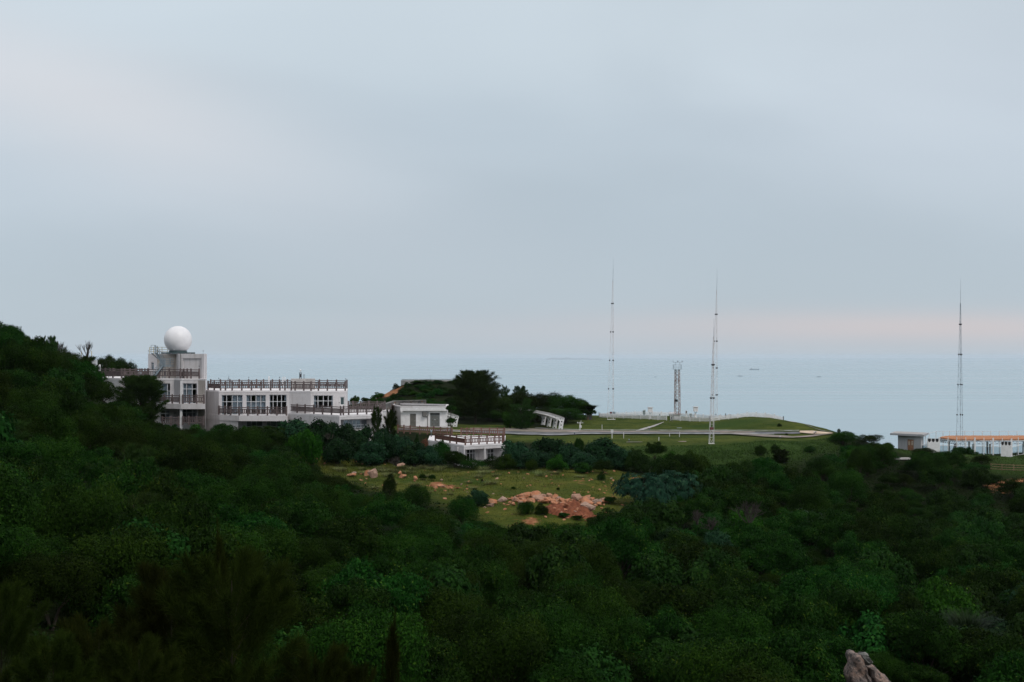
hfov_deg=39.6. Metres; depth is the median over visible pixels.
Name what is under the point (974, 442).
glazed enclosure
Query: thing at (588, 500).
boulder
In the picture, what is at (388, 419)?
casuarina tree
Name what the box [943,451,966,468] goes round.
leaved shrub
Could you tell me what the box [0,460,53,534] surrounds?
fluffy shrub
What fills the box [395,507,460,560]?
fluffy shrub
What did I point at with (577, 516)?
shrub
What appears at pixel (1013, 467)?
rail fence
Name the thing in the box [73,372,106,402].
leaved shrub
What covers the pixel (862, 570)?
leaved shrub
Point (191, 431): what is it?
fluffy shrub
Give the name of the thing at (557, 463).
shrub
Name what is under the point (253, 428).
fluffy shrub
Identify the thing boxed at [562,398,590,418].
shrub
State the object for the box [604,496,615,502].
shrub
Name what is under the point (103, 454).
leaved shrub
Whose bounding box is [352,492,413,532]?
leaved shrub
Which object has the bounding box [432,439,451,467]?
shrub
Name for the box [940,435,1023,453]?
clay topped platform
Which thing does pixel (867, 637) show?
creeper shrub
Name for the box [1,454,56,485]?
leaved shrub
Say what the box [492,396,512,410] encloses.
shrub
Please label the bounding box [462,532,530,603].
fluffy shrub
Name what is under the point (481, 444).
building
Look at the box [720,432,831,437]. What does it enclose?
path
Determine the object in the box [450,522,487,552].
creeper shrub
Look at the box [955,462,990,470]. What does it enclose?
shrub
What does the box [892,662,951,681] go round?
leaved shrub
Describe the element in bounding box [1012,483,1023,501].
creeper shrub
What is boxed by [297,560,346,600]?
fluffy shrub
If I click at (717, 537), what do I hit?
glossy shrub
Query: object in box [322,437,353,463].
shrub
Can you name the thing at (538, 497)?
boulder
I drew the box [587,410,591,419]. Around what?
stone pillar
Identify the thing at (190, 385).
window
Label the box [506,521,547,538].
fluffy shrub
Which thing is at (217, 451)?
fluffy shrub
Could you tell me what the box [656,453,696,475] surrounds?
leaved shrub
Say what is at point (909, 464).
leaved shrub
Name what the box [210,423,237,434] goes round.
shrub
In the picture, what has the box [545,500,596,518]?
soil heap
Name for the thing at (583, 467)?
shrub
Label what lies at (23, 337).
leaved shrub
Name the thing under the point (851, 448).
fluffy shrub
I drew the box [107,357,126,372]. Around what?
shrub
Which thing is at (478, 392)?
casuarina tree
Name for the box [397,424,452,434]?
garden railing
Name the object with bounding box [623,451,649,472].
creeper shrub
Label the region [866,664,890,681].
rock outcrop
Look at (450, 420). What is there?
clipped tree
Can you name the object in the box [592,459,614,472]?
shrub
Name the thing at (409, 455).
shrub
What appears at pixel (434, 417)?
double door
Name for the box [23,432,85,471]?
fluffy shrub
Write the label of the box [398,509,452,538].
leaved shrub
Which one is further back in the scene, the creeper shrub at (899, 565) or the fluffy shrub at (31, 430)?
the creeper shrub at (899, 565)
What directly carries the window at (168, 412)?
in the station building at (194, 395)
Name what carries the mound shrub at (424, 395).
on the terrain at (670, 441)
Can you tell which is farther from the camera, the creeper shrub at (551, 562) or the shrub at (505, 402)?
the shrub at (505, 402)
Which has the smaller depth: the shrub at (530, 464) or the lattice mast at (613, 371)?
the shrub at (530, 464)
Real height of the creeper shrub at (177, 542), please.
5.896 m
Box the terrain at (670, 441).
[0,365,1023,681]
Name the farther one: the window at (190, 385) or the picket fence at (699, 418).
the picket fence at (699, 418)
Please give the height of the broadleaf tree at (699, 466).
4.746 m
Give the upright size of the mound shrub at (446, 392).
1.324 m
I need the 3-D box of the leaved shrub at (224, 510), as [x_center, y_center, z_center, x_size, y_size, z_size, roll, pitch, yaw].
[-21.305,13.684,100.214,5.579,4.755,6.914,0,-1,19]
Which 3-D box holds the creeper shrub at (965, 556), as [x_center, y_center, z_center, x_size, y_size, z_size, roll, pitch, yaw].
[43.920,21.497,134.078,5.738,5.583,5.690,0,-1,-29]
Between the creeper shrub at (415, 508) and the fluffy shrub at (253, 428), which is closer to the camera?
the creeper shrub at (415, 508)
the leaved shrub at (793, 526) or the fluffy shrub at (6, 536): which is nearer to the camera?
the fluffy shrub at (6, 536)
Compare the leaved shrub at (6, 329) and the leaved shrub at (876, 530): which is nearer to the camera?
the leaved shrub at (876, 530)
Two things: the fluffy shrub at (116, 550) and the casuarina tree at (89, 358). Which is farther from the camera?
the casuarina tree at (89, 358)
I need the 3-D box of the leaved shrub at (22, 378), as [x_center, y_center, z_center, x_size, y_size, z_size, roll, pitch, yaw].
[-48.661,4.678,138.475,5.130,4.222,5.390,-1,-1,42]
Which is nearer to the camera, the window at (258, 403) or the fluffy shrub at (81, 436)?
the fluffy shrub at (81, 436)
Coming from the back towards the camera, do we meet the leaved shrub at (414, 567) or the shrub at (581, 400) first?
the shrub at (581, 400)
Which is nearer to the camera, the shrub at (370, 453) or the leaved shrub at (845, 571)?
the leaved shrub at (845, 571)
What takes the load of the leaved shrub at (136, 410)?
on the terrain at (670, 441)
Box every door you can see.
[340,397,344,407]
[410,414,415,425]
[430,413,439,426]
[908,440,910,449]
[911,440,913,449]
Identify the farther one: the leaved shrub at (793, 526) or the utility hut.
the utility hut
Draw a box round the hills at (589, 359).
[580,358,603,359]
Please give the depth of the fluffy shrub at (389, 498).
126.44 m
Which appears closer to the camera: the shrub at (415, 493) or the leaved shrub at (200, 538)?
the leaved shrub at (200, 538)
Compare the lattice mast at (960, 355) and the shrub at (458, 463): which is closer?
the shrub at (458, 463)
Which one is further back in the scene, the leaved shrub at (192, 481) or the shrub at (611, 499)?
the shrub at (611, 499)
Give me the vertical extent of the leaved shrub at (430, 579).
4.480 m
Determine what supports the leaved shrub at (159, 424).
on the terrain at (670, 441)
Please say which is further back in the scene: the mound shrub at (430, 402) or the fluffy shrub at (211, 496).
the mound shrub at (430, 402)
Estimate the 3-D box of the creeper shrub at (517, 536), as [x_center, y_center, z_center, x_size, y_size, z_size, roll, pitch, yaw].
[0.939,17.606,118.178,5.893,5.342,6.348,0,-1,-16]
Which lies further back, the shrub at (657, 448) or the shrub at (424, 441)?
the shrub at (657, 448)
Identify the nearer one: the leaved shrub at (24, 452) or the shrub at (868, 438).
the leaved shrub at (24, 452)
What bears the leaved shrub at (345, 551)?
on the terrain at (670, 441)
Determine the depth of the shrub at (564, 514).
137.67 m
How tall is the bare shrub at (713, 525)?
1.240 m
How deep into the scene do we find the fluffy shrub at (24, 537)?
63.18 m
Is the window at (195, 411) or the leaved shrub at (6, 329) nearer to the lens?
the leaved shrub at (6, 329)
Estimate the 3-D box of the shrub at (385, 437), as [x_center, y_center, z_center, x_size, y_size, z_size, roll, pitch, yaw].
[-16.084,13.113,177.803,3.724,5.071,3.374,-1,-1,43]
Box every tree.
[0,576,53,681]
[2,418,31,443]
[6,626,108,681]
[46,335,58,350]
[46,610,161,681]
[65,355,101,372]
[75,341,92,356]
[88,630,187,681]
[94,557,239,681]
[97,371,108,398]
[114,374,169,423]
[152,542,314,681]
[166,427,187,435]
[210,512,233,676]
[270,638,365,681]
[307,417,340,454]
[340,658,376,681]
[370,406,382,439]
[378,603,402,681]
[382,409,397,434]
[445,405,456,433]
[447,369,502,423]
[499,385,509,410]
[501,411,515,427]
[508,398,536,428]
[512,386,528,412]
[611,471,666,498]
[633,479,677,509]
[652,469,702,501]
[662,451,674,458]
[684,450,712,475]
[770,449,791,462]
[803,455,846,480]
[846,448,873,473]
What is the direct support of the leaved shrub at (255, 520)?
on the terrain at (670, 441)
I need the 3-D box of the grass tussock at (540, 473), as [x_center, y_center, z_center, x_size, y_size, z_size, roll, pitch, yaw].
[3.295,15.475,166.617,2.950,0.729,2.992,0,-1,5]
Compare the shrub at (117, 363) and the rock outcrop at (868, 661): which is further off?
the shrub at (117, 363)
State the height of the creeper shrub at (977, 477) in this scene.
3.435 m
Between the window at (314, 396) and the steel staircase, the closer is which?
the window at (314, 396)
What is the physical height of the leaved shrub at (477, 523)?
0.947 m
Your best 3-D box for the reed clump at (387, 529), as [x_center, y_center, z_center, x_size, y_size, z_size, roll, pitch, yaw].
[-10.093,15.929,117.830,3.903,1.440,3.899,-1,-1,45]
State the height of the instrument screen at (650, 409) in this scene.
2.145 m
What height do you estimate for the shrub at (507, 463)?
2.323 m
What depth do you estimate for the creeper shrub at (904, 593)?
108.07 m
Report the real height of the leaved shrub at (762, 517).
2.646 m
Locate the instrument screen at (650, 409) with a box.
[647,407,652,418]
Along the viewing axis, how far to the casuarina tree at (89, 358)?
161.53 m
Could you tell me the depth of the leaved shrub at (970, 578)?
113.88 m
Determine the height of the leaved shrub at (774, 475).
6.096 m
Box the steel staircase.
[151,345,173,377]
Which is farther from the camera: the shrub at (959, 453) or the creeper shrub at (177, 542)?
the shrub at (959, 453)
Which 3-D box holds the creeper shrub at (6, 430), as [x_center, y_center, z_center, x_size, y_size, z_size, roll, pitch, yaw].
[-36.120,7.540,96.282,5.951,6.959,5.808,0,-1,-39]
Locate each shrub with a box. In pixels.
[0,321,23,350]
[0,335,49,376]
[0,396,10,414]
[0,409,22,453]
[0,437,48,480]
[0,456,32,487]
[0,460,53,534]
[0,507,39,569]
[0,524,54,582]
[0,532,75,613]
[0,549,108,630]
[1,368,38,391]
[1,402,59,441]
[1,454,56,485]
[1,480,57,537]
[15,333,26,342]
[20,346,80,387]
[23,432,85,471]
[28,373,89,431]
[33,366,89,403]
[40,343,56,352]
[56,347,83,359]
[59,431,90,450]
[59,513,196,617]
[59,521,184,625]
[62,358,108,383]
[67,407,112,449]
[71,445,118,478]
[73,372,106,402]
[81,456,176,496]
[87,420,148,457]
[88,569,204,640]
[94,419,142,447]
[95,355,115,370]
[96,387,114,401]
[101,380,120,402]
[102,399,141,418]
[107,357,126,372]
[111,499,243,583]
[118,360,137,373]
[138,420,165,432]
[162,443,229,482]
[164,423,180,430]
[166,467,230,507]
[174,426,196,434]
[184,440,234,479]
[188,424,200,432]
[189,482,259,521]
[190,429,214,439]
[202,541,317,633]
[203,425,229,446]
[209,500,248,526]
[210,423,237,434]
[211,519,274,564]
[215,510,295,555]
[220,427,268,450]
[230,626,286,680]
[238,424,269,449]
[238,461,295,487]
[244,621,307,681]
[246,503,303,543]
[248,521,304,571]
[249,449,277,459]
[260,494,306,530]
[263,492,335,570]
[269,615,366,679]
[272,416,309,446]
[283,432,303,459]
[286,595,327,632]
[287,533,345,581]
[291,536,359,577]
[294,428,323,464]
[295,595,434,681]
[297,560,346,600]
[305,575,396,626]
[310,464,321,470]
[316,473,356,492]
[316,555,432,621]
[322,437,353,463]
[333,423,360,453]
[349,424,372,456]
[350,484,363,490]
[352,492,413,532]
[353,395,359,402]
[353,439,387,465]
[354,492,400,521]
[359,527,431,562]
[369,545,457,580]
[371,392,383,398]
[372,426,397,463]
[381,472,397,495]
[384,442,401,461]
[388,457,399,465]
[390,393,397,398]
[393,434,414,458]
[393,489,406,502]
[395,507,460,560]
[396,389,408,395]
[398,441,429,466]
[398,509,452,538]
[399,570,437,614]
[400,483,431,507]
[400,517,458,561]
[404,504,424,514]
[404,583,491,642]
[408,391,417,394]
[412,567,483,617]
[416,392,427,397]
[416,444,443,465]
[416,563,490,636]
[421,439,428,446]
[426,399,437,403]
[427,391,434,396]
[427,542,506,593]
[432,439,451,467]
[442,451,465,467]
[443,389,454,394]
[445,398,454,403]
[447,456,469,468]
[447,493,480,523]
[449,518,471,541]
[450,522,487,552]
[452,410,473,418]
[453,606,556,681]
[460,458,486,469]
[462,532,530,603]
[466,488,490,506]
[467,550,525,610]
[469,521,494,525]
[476,454,500,469]
[478,522,498,527]
[484,408,520,418]
[485,558,533,600]
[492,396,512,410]
[492,592,588,638]
[494,454,517,469]
[497,393,534,409]
[500,438,530,468]
[503,520,553,557]
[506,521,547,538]
[507,647,604,681]
[509,392,551,412]
[516,500,534,514]
[516,668,559,681]
[517,447,552,468]
[517,542,593,602]
[519,535,567,576]
[521,406,556,421]
[524,459,538,470]
[530,436,565,467]
[534,391,561,407]
[534,501,548,514]
[539,527,604,561]
[541,519,584,539]
[541,643,633,681]
[543,393,579,416]
[546,454,569,471]
[549,408,586,422]
[556,441,582,462]
[558,512,569,517]
[558,539,631,590]
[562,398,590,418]
[567,451,597,468]
[571,402,596,415]
[571,515,582,519]
[572,461,592,473]
[573,438,583,450]
[578,515,664,579]
[581,435,617,464]
[585,506,659,538]
[585,511,650,551]
[586,516,595,521]
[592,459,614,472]
[596,472,605,480]
[598,444,635,469]
[599,602,698,655]
[600,575,642,611]
[601,646,652,681]
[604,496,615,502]
[618,556,646,571]
[621,495,686,542]
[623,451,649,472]
[625,551,690,588]
[630,580,721,638]
[632,629,725,681]
[639,623,702,671]
[644,441,666,459]
[649,457,674,475]
[650,526,681,544]
[654,530,707,553]
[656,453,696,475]
[662,542,724,587]
[668,491,685,501]
[677,494,723,528]
[679,528,696,537]
[685,476,720,500]
[688,539,751,575]
[691,509,703,524]
[691,511,732,540]
[701,517,718,529]
[703,528,734,547]
[712,477,776,515]
[717,483,773,517]
[717,624,847,681]
[723,509,766,544]
[725,459,756,480]
[730,500,765,522]
[730,521,789,574]
[740,532,813,583]
[743,516,771,529]
[745,461,795,493]
[746,580,835,639]
[747,560,768,574]
[751,457,774,466]
[754,445,767,455]
[760,506,815,544]
[770,444,780,450]
[794,628,859,681]
[797,508,830,548]
[801,508,862,557]
[804,445,815,452]
[810,578,886,640]
[817,563,897,593]
[819,489,845,508]
[821,511,870,552]
[825,572,899,619]
[826,529,892,570]
[827,431,860,444]
[827,467,871,505]
[829,608,928,678]
[830,520,900,559]
[831,558,901,594]
[845,446,855,453]
[852,443,882,461]
[855,434,884,443]
[855,547,917,595]
[862,648,911,681]
[867,441,898,470]
[873,452,896,468]
[876,472,899,485]
[877,608,973,677]
[880,594,929,622]
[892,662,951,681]
[895,583,984,620]
[897,487,913,495]
[904,451,946,470]
[910,447,937,453]
[910,451,951,474]
[912,570,981,623]
[920,653,964,681]
[930,564,974,578]
[931,625,977,680]
[932,564,995,611]
[932,625,1009,681]
[936,450,961,454]
[938,641,977,681]
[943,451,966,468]
[947,510,967,525]
[949,447,978,457]
[952,514,1006,542]
[952,540,998,568]
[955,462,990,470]
[957,633,1023,681]
[959,466,991,489]
[962,499,989,508]
[962,504,1011,532]
[964,581,1005,623]
[968,487,990,499]
[971,455,992,463]
[972,645,1023,681]
[973,493,995,505]
[974,561,1023,584]
[979,615,1019,633]
[990,473,1002,482]
[990,584,1022,620]
[995,477,1021,498]
[1003,576,1023,605]
[1007,498,1023,515]
[1008,581,1023,609]
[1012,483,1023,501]
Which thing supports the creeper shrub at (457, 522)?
on the terrain at (670, 441)
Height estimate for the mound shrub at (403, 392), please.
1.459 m
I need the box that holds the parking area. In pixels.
[800,430,830,433]
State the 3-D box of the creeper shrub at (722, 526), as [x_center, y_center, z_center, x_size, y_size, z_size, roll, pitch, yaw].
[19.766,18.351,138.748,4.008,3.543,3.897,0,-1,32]
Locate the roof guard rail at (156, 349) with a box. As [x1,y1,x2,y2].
[149,347,167,353]
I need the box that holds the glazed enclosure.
[921,431,1023,454]
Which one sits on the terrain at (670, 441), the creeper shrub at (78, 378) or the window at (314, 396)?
the creeper shrub at (78, 378)
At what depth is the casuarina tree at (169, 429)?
166.27 m
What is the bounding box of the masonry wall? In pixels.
[378,400,425,422]
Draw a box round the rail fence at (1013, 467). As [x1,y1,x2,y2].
[990,463,1023,470]
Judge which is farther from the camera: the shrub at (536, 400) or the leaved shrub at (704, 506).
the shrub at (536, 400)
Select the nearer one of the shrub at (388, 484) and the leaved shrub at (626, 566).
the leaved shrub at (626, 566)
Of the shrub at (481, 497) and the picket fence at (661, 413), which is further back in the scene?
the picket fence at (661, 413)
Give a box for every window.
[159,383,169,401]
[160,410,169,421]
[183,383,196,402]
[183,409,196,418]
[221,395,242,414]
[246,395,265,414]
[246,421,262,427]
[269,395,286,412]
[313,395,332,407]
[343,419,366,427]
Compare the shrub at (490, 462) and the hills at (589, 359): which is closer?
the shrub at (490, 462)
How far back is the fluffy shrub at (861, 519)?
141.06 m
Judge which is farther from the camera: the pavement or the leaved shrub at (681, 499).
the pavement
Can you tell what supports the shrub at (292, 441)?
on the terrain at (670, 441)
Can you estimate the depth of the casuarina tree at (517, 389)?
261.78 m
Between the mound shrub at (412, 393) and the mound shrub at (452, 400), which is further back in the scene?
the mound shrub at (412, 393)
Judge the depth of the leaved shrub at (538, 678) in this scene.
64.27 m
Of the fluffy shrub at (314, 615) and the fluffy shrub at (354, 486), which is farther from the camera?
the fluffy shrub at (354, 486)
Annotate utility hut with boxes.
[890,431,928,449]
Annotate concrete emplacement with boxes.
[401,379,451,384]
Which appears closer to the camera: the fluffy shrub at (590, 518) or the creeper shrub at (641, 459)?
the fluffy shrub at (590, 518)
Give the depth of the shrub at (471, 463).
174.30 m
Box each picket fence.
[599,413,666,419]
[602,411,667,416]
[670,415,708,421]
[672,413,783,419]
[709,412,782,421]
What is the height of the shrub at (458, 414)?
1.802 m
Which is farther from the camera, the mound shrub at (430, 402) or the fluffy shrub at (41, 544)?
the mound shrub at (430, 402)
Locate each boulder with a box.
[367,468,377,477]
[488,499,496,503]
[497,496,507,501]
[531,490,540,496]
[532,494,543,500]
[571,494,581,500]
[580,501,595,510]
[581,498,593,503]
[592,499,601,503]
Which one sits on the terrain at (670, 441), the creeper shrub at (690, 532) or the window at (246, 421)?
the creeper shrub at (690, 532)
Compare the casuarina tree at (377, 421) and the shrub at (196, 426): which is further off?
the casuarina tree at (377, 421)
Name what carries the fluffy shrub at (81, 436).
on the terrain at (670, 441)
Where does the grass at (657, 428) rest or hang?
on the terrain at (670, 441)
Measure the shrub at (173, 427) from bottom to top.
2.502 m
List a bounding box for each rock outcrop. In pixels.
[843,649,871,681]
[858,652,872,665]
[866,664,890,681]
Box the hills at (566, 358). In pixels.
[545,357,579,359]
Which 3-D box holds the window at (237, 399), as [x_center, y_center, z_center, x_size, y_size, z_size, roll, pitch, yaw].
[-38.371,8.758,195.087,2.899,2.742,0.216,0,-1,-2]
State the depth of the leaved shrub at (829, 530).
136.21 m
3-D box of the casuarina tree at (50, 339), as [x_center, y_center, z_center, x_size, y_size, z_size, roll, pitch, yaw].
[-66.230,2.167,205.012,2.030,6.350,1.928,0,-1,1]
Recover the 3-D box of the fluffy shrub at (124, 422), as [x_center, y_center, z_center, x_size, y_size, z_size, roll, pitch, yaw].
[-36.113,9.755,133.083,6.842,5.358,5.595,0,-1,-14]
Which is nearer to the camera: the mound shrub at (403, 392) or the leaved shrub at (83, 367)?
the leaved shrub at (83, 367)
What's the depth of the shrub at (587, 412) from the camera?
256.60 m
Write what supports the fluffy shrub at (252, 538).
on the terrain at (670, 441)
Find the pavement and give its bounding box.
[474,428,754,431]
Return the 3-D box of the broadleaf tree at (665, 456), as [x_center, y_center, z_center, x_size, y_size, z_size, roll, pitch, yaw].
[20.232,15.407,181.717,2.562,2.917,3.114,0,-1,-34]
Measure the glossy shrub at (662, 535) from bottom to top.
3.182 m
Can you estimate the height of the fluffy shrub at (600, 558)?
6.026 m
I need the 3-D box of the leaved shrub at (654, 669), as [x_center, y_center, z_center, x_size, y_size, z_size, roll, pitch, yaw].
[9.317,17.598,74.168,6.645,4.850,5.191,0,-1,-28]
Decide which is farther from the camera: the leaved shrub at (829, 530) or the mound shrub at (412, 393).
the mound shrub at (412, 393)
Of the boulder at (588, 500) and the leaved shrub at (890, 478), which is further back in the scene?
the leaved shrub at (890, 478)
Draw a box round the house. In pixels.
[393,403,449,427]
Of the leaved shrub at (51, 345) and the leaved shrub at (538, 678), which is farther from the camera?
the leaved shrub at (51, 345)
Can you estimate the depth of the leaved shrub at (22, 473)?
83.44 m
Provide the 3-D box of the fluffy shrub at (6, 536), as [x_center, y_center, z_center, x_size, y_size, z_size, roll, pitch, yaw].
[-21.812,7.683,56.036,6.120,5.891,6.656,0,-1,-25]
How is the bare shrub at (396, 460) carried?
on the terrain at (670, 441)
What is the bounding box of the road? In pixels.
[399,428,799,434]
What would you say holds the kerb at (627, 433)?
on the terrain at (670, 441)
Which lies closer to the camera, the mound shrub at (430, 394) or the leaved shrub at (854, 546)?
the leaved shrub at (854, 546)
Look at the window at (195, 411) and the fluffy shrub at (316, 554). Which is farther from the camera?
the window at (195, 411)
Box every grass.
[305,458,640,528]
[396,415,824,446]
[620,437,844,465]
[895,448,1023,476]
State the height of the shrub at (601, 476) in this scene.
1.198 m
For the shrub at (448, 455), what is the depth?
176.38 m
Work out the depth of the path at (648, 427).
236.85 m
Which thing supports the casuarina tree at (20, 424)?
on the terrain at (670, 441)
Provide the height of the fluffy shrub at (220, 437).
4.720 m
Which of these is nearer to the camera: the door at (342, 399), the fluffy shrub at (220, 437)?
the fluffy shrub at (220, 437)
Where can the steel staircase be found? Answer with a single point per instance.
(161, 362)
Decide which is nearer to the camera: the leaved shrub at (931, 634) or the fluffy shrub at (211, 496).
the leaved shrub at (931, 634)
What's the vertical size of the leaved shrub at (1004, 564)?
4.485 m
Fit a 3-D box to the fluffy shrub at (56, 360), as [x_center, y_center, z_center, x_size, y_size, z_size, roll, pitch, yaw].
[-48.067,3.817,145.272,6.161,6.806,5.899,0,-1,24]
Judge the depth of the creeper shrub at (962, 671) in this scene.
88.74 m
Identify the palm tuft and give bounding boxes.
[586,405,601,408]
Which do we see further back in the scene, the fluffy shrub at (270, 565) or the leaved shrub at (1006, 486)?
the leaved shrub at (1006, 486)
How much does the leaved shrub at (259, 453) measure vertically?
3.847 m
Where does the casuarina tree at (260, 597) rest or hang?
on the terrain at (670, 441)
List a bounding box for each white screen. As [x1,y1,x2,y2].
[927,438,938,451]
[1001,441,1011,456]
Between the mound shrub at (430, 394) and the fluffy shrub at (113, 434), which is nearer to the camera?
the fluffy shrub at (113, 434)
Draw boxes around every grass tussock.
[471,473,482,478]
[481,480,499,484]
[531,471,545,475]
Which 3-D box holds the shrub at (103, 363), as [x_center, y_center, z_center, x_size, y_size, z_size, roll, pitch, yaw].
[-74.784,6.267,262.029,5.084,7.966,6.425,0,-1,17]
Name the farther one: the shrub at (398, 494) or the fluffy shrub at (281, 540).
the shrub at (398, 494)
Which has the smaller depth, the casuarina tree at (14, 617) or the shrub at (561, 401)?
the casuarina tree at (14, 617)
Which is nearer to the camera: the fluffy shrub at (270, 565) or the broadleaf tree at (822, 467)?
the fluffy shrub at (270, 565)
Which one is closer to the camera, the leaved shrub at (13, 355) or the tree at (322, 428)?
the leaved shrub at (13, 355)
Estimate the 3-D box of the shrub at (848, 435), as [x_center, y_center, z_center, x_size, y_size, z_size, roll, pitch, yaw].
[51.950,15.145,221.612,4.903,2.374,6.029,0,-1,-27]
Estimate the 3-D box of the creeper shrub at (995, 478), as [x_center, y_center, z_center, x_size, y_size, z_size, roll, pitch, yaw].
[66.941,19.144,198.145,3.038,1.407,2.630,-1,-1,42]
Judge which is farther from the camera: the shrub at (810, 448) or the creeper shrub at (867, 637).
the shrub at (810, 448)
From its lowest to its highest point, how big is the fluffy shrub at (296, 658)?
4.484 m
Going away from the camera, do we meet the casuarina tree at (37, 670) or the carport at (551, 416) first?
the casuarina tree at (37, 670)
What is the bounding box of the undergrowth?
[0,367,1023,681]
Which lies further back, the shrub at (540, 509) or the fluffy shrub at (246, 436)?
the fluffy shrub at (246, 436)
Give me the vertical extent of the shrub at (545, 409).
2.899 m
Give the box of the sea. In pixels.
[96,358,1023,453]
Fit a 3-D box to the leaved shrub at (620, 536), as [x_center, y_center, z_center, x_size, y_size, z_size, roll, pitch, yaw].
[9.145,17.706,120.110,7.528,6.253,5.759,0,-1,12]
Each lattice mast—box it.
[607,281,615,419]
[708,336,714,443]
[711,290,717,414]
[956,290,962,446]
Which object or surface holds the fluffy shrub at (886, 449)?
on the terrain at (670, 441)
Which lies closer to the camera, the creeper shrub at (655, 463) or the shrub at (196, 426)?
the creeper shrub at (655, 463)
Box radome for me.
[161,326,194,353]
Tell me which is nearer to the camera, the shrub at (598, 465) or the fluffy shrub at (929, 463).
the shrub at (598, 465)
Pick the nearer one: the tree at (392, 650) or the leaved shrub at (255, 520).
the tree at (392, 650)
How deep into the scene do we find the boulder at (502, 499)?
146.40 m
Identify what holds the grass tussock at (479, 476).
on the terrain at (670, 441)
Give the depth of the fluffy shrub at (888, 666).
82.58 m
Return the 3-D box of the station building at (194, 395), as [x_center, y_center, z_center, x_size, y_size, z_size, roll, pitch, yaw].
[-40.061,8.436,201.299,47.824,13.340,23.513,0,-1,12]
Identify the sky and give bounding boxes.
[0,0,1023,357]
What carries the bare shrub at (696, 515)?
on the terrain at (670, 441)
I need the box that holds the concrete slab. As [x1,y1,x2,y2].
[897,457,910,459]
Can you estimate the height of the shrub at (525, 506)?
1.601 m
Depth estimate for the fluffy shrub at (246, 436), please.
163.93 m
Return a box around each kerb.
[436,430,755,434]
[550,428,794,430]
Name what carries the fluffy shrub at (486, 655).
on the terrain at (670, 441)
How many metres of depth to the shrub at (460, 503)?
134.35 m
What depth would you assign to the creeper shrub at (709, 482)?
151.31 m
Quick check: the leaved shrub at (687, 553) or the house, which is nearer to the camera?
the leaved shrub at (687, 553)
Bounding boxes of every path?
[636,422,662,430]
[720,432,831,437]
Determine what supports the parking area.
on the path at (766, 435)
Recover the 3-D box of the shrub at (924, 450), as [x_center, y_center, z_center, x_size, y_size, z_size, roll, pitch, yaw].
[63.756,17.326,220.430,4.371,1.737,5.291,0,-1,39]
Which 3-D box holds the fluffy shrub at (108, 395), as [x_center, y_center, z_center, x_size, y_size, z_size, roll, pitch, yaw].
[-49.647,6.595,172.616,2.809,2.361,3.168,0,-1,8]
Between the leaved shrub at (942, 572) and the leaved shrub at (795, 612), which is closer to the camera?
the leaved shrub at (795, 612)
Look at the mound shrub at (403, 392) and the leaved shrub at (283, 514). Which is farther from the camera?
the mound shrub at (403, 392)
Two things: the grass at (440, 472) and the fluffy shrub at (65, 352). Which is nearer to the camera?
the grass at (440, 472)
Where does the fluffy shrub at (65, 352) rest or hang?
on the terrain at (670, 441)
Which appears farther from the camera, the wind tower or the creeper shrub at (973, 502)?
the wind tower
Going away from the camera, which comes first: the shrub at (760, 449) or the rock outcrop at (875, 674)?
the rock outcrop at (875, 674)
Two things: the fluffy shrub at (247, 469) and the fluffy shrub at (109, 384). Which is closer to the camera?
the fluffy shrub at (247, 469)
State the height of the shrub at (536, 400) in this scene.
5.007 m
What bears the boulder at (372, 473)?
on the terrain at (670, 441)
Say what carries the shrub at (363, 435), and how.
on the terrain at (670, 441)
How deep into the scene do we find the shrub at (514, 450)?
178.58 m
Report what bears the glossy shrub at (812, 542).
on the terrain at (670, 441)
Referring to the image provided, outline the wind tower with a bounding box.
[673,361,682,418]
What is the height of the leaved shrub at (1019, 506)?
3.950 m
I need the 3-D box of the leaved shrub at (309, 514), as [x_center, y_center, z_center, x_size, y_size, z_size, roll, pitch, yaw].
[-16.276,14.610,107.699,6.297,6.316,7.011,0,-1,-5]
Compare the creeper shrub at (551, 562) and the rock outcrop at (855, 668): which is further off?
the creeper shrub at (551, 562)
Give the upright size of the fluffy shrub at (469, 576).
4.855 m
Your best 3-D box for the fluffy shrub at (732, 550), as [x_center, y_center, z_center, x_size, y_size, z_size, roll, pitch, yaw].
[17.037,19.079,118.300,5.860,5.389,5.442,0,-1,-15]
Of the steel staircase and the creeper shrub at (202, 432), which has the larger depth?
the steel staircase
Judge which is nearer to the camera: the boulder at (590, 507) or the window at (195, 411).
the boulder at (590, 507)
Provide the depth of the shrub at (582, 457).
174.65 m
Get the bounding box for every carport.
[448,413,458,426]
[533,410,563,429]
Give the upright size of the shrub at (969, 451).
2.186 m
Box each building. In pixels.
[100,353,389,439]
[428,427,505,466]
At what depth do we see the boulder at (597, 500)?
146.43 m
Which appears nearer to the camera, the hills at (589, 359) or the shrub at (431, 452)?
the shrub at (431, 452)
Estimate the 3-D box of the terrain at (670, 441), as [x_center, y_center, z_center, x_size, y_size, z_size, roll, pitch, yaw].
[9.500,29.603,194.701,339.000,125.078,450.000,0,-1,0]
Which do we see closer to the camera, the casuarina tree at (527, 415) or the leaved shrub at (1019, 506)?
the leaved shrub at (1019, 506)
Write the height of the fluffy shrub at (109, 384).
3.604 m
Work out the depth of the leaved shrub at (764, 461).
185.25 m
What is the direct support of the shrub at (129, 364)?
on the terrain at (670, 441)
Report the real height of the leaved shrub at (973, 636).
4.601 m

